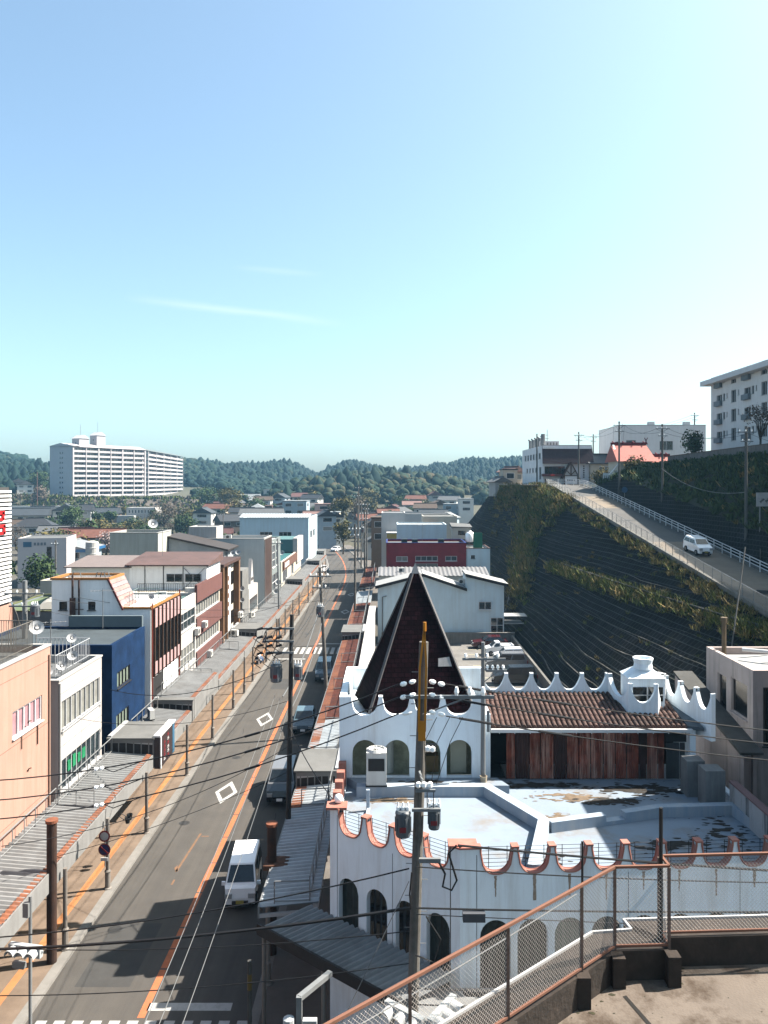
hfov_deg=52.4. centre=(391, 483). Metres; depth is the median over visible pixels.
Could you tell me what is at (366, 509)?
utility pole
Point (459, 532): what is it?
window
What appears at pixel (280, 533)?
window
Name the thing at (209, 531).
white penthouse
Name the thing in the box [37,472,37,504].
mast
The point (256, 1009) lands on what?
kerb
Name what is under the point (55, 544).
utility pole
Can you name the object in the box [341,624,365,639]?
arcade roof
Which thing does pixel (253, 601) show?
window
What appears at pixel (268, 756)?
road cracks
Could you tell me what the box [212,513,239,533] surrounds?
house
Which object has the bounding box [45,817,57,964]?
steel column
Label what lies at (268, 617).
arcade roof
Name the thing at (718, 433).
window
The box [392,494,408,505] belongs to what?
evergreen tree
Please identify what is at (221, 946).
overhead wire
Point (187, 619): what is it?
window
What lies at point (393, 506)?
house
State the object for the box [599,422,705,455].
cream hall
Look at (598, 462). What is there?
house
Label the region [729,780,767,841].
peeling wall
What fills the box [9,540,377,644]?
ground
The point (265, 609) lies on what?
overhead wire
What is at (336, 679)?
arcade roof
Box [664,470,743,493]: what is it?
overhead wire
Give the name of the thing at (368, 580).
arcade roof
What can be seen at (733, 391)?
window
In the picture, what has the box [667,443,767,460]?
hill wall
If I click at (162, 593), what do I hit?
outdoor unit
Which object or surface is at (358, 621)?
arcade roof
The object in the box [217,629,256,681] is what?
arcade roof
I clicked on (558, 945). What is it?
arch window
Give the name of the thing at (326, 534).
house
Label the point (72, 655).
satellite dish
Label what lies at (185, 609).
overhead wire
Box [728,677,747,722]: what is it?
window
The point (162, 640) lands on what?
sloped building
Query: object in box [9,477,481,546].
hills
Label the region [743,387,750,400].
window
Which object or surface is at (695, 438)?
overhead wire
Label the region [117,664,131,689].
window
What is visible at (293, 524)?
white hall
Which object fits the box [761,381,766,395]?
window
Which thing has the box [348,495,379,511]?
yellow tree
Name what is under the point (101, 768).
overhead wire
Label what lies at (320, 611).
overhead wire
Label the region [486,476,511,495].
house
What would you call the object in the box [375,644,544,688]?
car park
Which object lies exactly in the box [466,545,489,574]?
annex
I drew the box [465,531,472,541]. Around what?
water tank
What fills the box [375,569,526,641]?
gabled building
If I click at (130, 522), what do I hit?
dark tree
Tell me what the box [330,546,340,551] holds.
parked car
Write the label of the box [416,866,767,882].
overhead wire
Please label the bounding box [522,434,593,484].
building
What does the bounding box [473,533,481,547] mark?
green sign
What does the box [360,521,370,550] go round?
house
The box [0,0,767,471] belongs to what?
sky
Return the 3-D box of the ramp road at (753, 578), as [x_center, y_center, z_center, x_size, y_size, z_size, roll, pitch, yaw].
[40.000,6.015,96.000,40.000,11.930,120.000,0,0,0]
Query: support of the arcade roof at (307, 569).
on the pavement at (84, 866)
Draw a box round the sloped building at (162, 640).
[50,572,180,714]
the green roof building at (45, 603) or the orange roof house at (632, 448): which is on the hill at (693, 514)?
the orange roof house at (632, 448)
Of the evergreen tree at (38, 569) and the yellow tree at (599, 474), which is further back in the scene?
the yellow tree at (599, 474)
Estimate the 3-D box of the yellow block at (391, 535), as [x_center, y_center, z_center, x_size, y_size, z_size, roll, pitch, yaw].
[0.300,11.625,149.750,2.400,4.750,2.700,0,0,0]
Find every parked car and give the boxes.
[265,755,296,802]
[292,705,316,732]
[314,656,332,680]
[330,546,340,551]
[471,635,507,648]
[485,640,513,655]
[485,651,527,668]
[490,664,537,684]
[492,646,523,655]
[683,535,712,555]
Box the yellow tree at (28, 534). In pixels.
[20,530,40,537]
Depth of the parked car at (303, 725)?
63.12 m
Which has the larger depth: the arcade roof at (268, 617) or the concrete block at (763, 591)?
the arcade roof at (268, 617)
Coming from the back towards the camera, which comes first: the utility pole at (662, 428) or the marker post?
the utility pole at (662, 428)
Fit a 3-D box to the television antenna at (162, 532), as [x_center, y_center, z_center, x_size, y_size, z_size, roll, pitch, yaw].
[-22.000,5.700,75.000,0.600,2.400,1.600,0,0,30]
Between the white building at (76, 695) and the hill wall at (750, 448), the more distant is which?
the hill wall at (750, 448)
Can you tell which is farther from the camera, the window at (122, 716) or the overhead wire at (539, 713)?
the window at (122, 716)
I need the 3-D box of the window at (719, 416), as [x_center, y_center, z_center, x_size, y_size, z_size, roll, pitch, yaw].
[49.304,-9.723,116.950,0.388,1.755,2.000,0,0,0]
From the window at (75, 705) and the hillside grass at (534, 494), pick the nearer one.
the window at (75, 705)
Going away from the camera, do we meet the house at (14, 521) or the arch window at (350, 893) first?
the arch window at (350, 893)
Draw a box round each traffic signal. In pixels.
[4,895,42,1023]
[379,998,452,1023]
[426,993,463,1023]
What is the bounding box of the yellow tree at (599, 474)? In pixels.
[588,466,607,483]
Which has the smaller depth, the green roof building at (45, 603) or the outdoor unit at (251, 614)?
the green roof building at (45, 603)
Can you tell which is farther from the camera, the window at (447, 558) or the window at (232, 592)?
the window at (447, 558)
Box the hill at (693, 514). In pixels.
[467,453,767,617]
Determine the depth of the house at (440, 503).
344.89 m
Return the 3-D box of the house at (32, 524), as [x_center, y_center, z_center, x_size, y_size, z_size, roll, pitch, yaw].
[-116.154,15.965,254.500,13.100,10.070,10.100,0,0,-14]
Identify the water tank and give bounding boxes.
[85,541,98,555]
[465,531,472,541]
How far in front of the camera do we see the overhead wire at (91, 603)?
53.72 m
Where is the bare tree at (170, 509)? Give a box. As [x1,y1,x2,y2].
[147,498,181,528]
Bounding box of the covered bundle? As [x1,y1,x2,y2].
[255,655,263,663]
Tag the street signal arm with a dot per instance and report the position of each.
(308, 990)
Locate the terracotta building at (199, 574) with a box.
[63,552,222,666]
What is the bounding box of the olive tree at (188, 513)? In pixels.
[174,506,195,519]
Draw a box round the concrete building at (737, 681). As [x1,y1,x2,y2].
[673,617,767,806]
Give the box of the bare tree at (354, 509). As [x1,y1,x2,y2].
[347,494,370,515]
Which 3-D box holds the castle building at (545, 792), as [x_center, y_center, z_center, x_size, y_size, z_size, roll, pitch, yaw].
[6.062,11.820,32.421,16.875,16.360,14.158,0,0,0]
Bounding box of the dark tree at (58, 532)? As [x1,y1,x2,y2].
[51,530,70,534]
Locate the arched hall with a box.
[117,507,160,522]
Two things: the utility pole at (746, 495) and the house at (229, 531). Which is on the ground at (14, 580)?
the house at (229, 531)
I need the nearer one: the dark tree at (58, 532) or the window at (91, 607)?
the window at (91, 607)
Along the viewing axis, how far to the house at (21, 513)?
332.03 m
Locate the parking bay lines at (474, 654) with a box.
[466,649,485,671]
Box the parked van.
[222,840,261,905]
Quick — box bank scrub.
[9,492,249,512]
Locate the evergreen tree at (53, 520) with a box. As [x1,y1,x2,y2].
[45,516,61,524]
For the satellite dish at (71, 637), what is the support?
on the white building at (76, 695)
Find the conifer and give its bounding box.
[680,429,703,453]
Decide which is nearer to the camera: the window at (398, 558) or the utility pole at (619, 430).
the utility pole at (619, 430)
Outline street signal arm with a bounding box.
[283,970,331,1023]
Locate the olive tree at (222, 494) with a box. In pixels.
[217,486,244,502]
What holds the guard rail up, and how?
on the ramp road at (753, 578)
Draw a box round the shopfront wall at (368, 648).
[358,606,375,666]
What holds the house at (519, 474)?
on the hill at (693, 514)
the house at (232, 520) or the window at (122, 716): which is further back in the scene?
the house at (232, 520)
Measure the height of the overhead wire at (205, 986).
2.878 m
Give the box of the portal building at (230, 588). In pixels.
[220,557,240,642]
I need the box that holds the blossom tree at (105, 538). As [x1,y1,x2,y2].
[96,531,109,554]
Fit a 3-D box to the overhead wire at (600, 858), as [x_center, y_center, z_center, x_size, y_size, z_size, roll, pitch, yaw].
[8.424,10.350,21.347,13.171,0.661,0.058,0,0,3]
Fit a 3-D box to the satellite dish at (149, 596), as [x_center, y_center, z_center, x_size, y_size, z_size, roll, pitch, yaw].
[-17.581,8.539,56.893,0.421,1.122,0.516,0,0,44]
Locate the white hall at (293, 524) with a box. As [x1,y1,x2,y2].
[240,513,316,566]
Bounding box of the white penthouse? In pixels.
[189,525,222,537]
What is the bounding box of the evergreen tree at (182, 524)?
[171,511,198,531]
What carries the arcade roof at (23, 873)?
on the pavement at (84, 866)
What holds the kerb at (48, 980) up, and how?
on the ground at (14, 580)
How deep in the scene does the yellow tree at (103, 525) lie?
266.44 m
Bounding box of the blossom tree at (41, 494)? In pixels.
[23,484,48,500]
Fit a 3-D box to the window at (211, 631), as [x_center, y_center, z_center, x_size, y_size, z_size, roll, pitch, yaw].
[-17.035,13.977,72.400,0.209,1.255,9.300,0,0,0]
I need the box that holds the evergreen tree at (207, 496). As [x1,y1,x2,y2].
[196,484,219,502]
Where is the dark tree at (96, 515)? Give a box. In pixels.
[91,511,103,520]
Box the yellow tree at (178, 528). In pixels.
[171,518,188,533]
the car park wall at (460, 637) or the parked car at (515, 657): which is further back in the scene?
the car park wall at (460, 637)
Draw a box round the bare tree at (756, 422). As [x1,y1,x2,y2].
[742,404,767,443]
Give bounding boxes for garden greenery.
[9,495,389,574]
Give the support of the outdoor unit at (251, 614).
on the arcade roof at (268, 617)
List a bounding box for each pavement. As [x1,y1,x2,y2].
[0,548,324,1023]
[258,545,378,1023]
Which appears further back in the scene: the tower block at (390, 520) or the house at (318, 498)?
the house at (318, 498)
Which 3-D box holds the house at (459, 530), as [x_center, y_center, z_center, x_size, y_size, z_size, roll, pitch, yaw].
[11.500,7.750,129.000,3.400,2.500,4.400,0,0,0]
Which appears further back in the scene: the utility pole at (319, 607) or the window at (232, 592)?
the window at (232, 592)
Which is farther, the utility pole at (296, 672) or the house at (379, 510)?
the house at (379, 510)
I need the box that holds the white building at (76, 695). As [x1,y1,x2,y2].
[37,638,102,848]
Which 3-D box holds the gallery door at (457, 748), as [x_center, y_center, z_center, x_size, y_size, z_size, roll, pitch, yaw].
[2.970,11.880,34.530,0.700,1.760,0.060,0,0,0]
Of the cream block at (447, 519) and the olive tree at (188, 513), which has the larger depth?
the olive tree at (188, 513)
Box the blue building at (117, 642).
[0,615,144,754]
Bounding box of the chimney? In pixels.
[366,745,386,786]
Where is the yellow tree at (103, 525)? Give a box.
[90,520,109,527]
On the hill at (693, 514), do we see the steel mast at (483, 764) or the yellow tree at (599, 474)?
the yellow tree at (599, 474)
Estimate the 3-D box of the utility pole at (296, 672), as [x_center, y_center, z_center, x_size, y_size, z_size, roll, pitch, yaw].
[-5.399,13.225,37.292,2.339,13.954,0.583,0,0,0]
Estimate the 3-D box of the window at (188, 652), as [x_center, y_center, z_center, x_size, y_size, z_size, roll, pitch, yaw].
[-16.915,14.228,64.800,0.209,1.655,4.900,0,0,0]
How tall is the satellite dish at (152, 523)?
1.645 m
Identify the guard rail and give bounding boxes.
[548,479,767,571]
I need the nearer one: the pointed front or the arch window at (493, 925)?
the arch window at (493, 925)
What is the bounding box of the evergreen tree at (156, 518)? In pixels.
[153,512,172,524]
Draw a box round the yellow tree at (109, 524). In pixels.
[90,517,116,527]
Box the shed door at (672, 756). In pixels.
[666,742,684,778]
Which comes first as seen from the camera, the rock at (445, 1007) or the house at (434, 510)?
the rock at (445, 1007)
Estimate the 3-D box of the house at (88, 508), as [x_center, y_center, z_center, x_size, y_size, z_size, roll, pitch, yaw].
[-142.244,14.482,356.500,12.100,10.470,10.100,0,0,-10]
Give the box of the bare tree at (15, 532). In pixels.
[9,524,28,549]
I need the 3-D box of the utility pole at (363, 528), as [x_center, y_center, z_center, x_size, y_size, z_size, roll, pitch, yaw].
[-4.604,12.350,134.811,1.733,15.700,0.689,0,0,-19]
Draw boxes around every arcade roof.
[0,788,111,951]
[51,737,152,833]
[106,720,166,767]
[131,696,191,775]
[153,696,195,721]
[158,659,217,739]
[190,640,245,709]
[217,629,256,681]
[231,622,262,643]
[241,599,285,661]
[258,787,329,986]
[266,581,301,614]
[285,575,305,589]
[291,560,319,601]
[291,767,334,808]
[294,749,338,786]
[305,558,321,566]
[308,719,338,748]
[313,554,326,578]
[316,549,325,554]
[316,689,340,720]
[326,652,358,690]
[334,631,362,663]
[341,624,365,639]
[347,612,366,624]
[349,597,370,617]
[353,588,372,605]
[359,564,376,590]
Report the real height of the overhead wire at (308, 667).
0.588 m
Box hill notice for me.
[756,493,767,531]
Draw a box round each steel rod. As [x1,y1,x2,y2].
[581,841,583,947]
[659,807,662,941]
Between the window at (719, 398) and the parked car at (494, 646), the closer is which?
the parked car at (494, 646)
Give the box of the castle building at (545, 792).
[326,563,767,1023]
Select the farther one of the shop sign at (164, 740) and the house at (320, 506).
the house at (320, 506)
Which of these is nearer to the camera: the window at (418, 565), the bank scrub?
the window at (418, 565)
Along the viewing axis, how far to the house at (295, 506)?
300.00 m
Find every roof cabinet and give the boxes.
[680,755,704,796]
[698,764,724,802]
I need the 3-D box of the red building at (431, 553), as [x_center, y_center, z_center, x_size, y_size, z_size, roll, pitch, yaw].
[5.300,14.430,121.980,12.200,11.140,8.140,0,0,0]
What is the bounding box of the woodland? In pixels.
[0,451,521,504]
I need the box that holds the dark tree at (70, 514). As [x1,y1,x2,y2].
[57,504,84,525]
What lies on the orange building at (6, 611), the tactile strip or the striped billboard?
the striped billboard
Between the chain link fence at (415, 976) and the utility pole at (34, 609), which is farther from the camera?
the utility pole at (34, 609)
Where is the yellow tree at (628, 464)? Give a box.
[623,455,646,469]
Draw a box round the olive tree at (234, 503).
[218,498,243,513]
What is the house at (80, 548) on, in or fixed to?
on the ground at (14, 580)
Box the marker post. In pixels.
[247,959,251,1023]
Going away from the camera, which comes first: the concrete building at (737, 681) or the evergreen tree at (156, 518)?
the concrete building at (737, 681)
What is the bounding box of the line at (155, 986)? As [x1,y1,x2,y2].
[137,551,345,1017]
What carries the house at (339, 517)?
on the ground at (14, 580)
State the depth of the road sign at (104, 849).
37.85 m
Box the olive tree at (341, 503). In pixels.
[326,495,353,519]
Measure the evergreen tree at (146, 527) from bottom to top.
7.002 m
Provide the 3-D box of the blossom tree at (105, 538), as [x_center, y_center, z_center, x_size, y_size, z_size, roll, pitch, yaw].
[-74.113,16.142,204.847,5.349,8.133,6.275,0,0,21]
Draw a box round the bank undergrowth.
[595,450,767,533]
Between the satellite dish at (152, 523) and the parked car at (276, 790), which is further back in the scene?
the satellite dish at (152, 523)
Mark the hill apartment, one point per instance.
(735, 394)
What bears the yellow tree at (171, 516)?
on the hills at (185, 491)
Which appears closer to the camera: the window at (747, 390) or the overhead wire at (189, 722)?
the overhead wire at (189, 722)
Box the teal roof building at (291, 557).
[280,535,302,587]
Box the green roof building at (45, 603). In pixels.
[13,594,51,626]
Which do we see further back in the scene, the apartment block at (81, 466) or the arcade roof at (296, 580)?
the apartment block at (81, 466)
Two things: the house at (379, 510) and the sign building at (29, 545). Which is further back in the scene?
the house at (379, 510)
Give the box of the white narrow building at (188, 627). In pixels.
[134,593,195,674]
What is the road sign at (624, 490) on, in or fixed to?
on the ramp road at (753, 578)
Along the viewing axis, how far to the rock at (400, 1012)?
20.50 m
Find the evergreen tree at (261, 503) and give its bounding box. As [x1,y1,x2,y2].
[255,500,265,505]
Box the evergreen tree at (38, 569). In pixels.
[16,552,58,588]
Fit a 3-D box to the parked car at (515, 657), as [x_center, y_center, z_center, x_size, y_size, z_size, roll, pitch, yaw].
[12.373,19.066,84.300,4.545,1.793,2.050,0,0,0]
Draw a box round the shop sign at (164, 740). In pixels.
[153,719,175,768]
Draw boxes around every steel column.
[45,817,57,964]
[263,820,289,955]
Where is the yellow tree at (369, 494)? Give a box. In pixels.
[360,488,380,501]
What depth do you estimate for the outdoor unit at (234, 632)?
81.06 m
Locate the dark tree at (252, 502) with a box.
[241,496,266,506]
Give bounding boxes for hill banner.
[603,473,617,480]
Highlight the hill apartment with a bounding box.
[700,359,767,449]
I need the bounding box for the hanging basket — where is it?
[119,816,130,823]
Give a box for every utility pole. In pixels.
[4,580,43,638]
[51,540,59,575]
[253,614,302,818]
[272,539,282,638]
[309,567,331,694]
[348,524,361,611]
[354,494,359,559]
[357,502,364,567]
[358,485,360,551]
[360,510,368,590]
[363,502,369,566]
[395,622,493,1012]
[536,434,537,481]
[574,432,582,483]
[613,421,625,494]
[656,424,669,501]
[737,426,755,540]
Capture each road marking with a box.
[35,561,352,1023]
[171,834,208,884]
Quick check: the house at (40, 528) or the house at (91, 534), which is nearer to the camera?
the house at (91, 534)
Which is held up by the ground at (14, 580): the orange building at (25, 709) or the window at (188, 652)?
the orange building at (25, 709)
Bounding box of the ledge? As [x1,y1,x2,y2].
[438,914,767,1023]
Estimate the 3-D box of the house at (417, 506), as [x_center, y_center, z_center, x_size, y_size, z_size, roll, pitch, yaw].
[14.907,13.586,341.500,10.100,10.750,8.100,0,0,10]
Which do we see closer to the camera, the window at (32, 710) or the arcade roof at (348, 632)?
the window at (32, 710)
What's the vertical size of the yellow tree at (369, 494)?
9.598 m
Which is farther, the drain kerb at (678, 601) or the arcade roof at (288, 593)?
the arcade roof at (288, 593)
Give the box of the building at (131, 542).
[109,530,170,554]
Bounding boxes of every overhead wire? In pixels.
[0,683,398,780]
[0,697,398,800]
[0,713,398,818]
[0,868,408,937]
[0,906,410,950]
[0,931,408,950]
[0,963,408,995]
[1,747,286,846]
[36,772,286,861]
[37,596,166,603]
[77,597,325,609]
[79,701,286,724]
[113,659,286,695]
[144,696,274,1023]
[159,697,280,1023]
[182,710,287,1023]
[193,588,319,616]
[270,577,308,634]
[282,614,317,696]
[289,727,332,798]
[293,623,321,704]
[306,578,331,636]
[341,881,408,1022]
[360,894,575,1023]
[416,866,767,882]
[416,907,767,922]
[416,914,622,923]
[417,988,491,996]
[417,1004,438,1005]
[446,683,767,730]
[446,716,767,760]
[450,847,450,970]
[452,699,767,743]
[458,844,767,871]
[657,429,736,438]
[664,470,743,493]
[672,430,749,438]
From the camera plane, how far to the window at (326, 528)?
240.07 m
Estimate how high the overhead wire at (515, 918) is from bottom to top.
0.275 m
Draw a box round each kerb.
[12,548,327,1023]
[252,547,363,1023]
[546,484,767,616]
[563,564,761,626]
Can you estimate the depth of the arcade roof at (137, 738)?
46.40 m
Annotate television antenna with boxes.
[42,619,65,653]
[90,588,114,627]
[156,531,163,555]
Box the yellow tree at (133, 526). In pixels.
[119,516,155,529]
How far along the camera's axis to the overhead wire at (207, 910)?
23.04 m
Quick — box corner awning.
[257,904,495,1023]
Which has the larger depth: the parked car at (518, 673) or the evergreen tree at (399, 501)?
the evergreen tree at (399, 501)
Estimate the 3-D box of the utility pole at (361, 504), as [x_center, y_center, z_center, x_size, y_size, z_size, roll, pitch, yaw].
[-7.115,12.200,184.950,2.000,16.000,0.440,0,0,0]
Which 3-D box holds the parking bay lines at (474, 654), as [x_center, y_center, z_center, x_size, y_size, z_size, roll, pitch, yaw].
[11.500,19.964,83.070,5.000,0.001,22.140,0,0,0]
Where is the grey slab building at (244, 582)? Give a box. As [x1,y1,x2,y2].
[240,567,247,622]
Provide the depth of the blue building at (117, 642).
50.34 m
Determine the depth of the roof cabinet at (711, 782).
31.50 m
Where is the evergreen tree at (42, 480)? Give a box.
[22,470,49,491]
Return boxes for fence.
[324,852,767,1023]
[548,479,767,609]
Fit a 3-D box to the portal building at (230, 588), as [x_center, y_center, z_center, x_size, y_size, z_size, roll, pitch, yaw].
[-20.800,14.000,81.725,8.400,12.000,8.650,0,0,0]
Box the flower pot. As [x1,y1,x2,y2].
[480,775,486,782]
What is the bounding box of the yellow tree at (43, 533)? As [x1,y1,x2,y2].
[16,531,49,551]
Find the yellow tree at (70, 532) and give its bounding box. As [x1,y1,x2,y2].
[48,527,89,540]
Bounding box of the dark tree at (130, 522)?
[122,516,140,529]
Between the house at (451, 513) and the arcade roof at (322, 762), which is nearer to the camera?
the arcade roof at (322, 762)
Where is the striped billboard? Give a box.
[0,487,11,605]
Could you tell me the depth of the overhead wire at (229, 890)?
21.96 m
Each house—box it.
[9,506,59,507]
[9,508,52,518]
[9,519,23,535]
[10,517,57,546]
[13,478,22,493]
[17,480,33,493]
[29,506,56,516]
[35,525,75,534]
[44,517,69,524]
[52,503,77,524]
[55,527,93,534]
[67,528,126,552]
[69,504,95,522]
[75,538,105,560]
[95,507,122,522]
[192,507,216,525]
[202,503,230,513]
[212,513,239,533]
[224,527,234,534]
[228,507,239,513]
[238,507,284,515]
[241,494,260,498]
[253,496,273,504]
[273,493,291,503]
[282,500,309,513]
[291,492,307,499]
[299,494,324,502]
[302,510,321,513]
[314,503,333,509]
[317,509,337,548]
[332,511,345,546]
[347,512,374,534]
[354,513,380,538]
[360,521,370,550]
[365,536,370,559]
[371,516,380,571]
[376,508,399,512]
[385,504,398,507]
[397,506,413,511]
[402,500,421,509]
[404,495,426,501]
[413,503,437,511]
[418,509,447,512]
[427,491,441,502]
[430,499,445,508]
[437,495,460,502]
[443,503,457,514]
[444,512,460,522]
[449,523,471,538]
[457,498,473,523]
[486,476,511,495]
[496,466,521,483]
[499,469,517,483]
[588,453,607,483]
[605,438,669,474]
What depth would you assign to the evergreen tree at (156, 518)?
337.92 m
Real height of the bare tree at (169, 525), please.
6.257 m
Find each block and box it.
[40,572,70,593]
[50,424,182,496]
[167,532,238,556]
[208,535,271,607]
[381,511,404,566]
[386,532,396,538]
[397,522,446,538]
[421,515,456,538]
[756,589,767,593]
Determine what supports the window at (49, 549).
in the sign building at (29, 545)
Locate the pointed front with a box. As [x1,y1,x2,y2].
[248,559,257,612]
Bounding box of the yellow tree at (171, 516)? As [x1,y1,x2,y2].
[161,507,177,518]
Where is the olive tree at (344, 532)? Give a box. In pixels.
[332,518,351,553]
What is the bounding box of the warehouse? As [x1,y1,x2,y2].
[378,567,489,581]
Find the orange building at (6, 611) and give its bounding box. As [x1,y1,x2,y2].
[0,603,12,632]
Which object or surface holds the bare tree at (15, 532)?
on the ground at (14, 580)
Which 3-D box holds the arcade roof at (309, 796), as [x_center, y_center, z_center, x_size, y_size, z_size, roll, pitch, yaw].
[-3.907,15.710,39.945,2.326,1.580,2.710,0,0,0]
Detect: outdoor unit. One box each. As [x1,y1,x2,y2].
[147,707,154,720]
[156,592,166,594]
[195,627,200,635]
[231,629,238,636]
[238,611,242,617]
[249,611,254,617]
[459,579,464,584]
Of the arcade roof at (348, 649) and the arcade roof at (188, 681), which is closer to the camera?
the arcade roof at (188, 681)
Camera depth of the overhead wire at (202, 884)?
21.67 m
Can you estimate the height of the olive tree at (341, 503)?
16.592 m
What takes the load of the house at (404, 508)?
on the hills at (185, 491)
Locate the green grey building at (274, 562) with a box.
[272,536,279,595]
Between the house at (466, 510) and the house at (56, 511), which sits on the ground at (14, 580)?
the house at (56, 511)
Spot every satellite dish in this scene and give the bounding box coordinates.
[29,620,43,642]
[56,661,65,674]
[67,633,76,646]
[67,651,77,664]
[146,593,153,605]
[148,519,157,531]
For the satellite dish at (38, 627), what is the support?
attached to the orange building at (25, 709)
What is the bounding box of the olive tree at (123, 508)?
[120,506,125,514]
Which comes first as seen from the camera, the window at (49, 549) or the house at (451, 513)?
the window at (49, 549)
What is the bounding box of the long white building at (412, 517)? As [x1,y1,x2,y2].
[405,513,449,521]
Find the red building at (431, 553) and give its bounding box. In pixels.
[386,539,465,566]
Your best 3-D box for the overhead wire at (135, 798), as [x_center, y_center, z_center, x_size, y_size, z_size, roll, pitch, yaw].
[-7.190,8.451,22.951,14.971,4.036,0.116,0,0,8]
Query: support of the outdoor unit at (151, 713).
on the arcade roof at (184, 717)
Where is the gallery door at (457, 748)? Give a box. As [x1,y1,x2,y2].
[450,740,465,771]
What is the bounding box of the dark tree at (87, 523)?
[65,518,100,527]
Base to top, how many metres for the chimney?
1.530 m
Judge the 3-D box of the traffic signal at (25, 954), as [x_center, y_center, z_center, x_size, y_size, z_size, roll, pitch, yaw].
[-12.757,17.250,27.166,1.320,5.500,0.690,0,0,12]
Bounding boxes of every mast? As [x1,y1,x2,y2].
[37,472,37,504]
[462,642,506,776]
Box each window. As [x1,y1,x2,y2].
[12,696,43,740]
[47,547,51,577]
[58,602,67,610]
[61,677,101,732]
[61,729,101,793]
[87,602,95,610]
[116,706,127,727]
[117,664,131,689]
[180,640,195,671]
[181,607,195,633]
[196,591,219,616]
[196,621,219,651]
[197,514,206,516]
[231,570,233,583]
[231,590,233,603]
[231,609,233,622]
[250,594,256,611]
[260,532,271,534]
[272,545,275,568]
[272,572,277,592]
[279,532,291,535]
[283,569,286,582]
[323,518,331,521]
[323,526,331,530]
[343,878,357,927]
[370,889,386,940]
[374,522,380,526]
[374,534,380,538]
[396,556,407,561]
[399,901,409,952]
[415,556,437,560]
[416,564,437,566]
[430,913,449,987]
[445,556,456,560]
[458,531,465,534]
[479,602,490,609]
[480,920,505,987]
[491,618,502,631]
[507,473,513,478]
[517,474,521,479]
[518,920,545,974]
[545,466,564,473]
[555,918,579,951]
[592,916,619,929]
[660,441,672,449]
[716,413,721,425]
[716,431,721,443]
[717,395,721,406]
[718,672,725,708]
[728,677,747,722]
[732,389,735,402]
[732,409,735,421]
[732,428,735,440]
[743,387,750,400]
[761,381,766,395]
[761,402,766,416]
[762,424,766,436]
[762,687,767,747]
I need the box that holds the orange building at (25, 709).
[0,620,51,925]
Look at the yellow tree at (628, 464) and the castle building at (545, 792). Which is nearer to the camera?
the castle building at (545, 792)
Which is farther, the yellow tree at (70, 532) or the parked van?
the yellow tree at (70, 532)
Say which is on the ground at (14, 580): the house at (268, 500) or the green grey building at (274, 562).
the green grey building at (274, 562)
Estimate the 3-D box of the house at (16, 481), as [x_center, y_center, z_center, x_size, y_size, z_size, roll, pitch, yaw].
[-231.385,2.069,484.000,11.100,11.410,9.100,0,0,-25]
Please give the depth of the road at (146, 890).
39.43 m
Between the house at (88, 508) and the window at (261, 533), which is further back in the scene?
the house at (88, 508)
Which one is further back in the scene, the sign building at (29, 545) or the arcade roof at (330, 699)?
the sign building at (29, 545)
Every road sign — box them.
[98,827,110,865]
[622,487,627,505]
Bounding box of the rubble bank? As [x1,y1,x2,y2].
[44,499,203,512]
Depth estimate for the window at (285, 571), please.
124.21 m
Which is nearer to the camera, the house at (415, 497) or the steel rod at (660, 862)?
the steel rod at (660, 862)
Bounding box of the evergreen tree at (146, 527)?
[136,521,158,529]
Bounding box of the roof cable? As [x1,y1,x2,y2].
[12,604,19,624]
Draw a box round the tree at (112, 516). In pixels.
[104,510,117,523]
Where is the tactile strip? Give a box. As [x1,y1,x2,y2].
[0,577,318,1004]
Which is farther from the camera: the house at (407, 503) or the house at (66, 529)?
the house at (407, 503)
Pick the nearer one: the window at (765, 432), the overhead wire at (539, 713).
the overhead wire at (539, 713)
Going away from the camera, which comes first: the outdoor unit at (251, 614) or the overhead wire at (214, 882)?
the overhead wire at (214, 882)
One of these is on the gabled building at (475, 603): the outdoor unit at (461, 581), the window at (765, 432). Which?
the outdoor unit at (461, 581)
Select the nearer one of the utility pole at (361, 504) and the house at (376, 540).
the house at (376, 540)
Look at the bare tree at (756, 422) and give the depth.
91.87 m
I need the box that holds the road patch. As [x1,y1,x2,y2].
[74,679,308,986]
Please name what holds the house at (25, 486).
on the hills at (185, 491)
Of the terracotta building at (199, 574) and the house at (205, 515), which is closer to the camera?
the terracotta building at (199, 574)
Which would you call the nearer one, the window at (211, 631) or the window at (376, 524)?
the window at (211, 631)
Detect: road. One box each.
[26,547,363,1023]
[528,484,767,609]
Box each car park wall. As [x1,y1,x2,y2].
[382,632,514,643]
[511,635,550,688]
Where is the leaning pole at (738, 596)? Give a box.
[731,547,745,646]
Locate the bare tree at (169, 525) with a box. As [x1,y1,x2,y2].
[165,523,174,529]
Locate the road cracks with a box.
[226,629,338,908]
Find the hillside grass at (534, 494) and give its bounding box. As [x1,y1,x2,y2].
[475,481,767,678]
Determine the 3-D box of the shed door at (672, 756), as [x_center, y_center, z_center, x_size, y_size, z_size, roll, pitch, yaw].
[12.640,12.300,34.690,0.820,1.600,0.060,0,0,0]
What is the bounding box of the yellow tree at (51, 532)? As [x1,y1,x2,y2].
[42,527,63,534]
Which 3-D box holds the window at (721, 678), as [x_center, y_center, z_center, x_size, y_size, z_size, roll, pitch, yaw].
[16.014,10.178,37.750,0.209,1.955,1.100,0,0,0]
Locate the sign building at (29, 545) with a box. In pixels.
[18,534,75,588]
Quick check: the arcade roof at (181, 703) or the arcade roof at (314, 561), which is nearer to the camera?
the arcade roof at (181, 703)

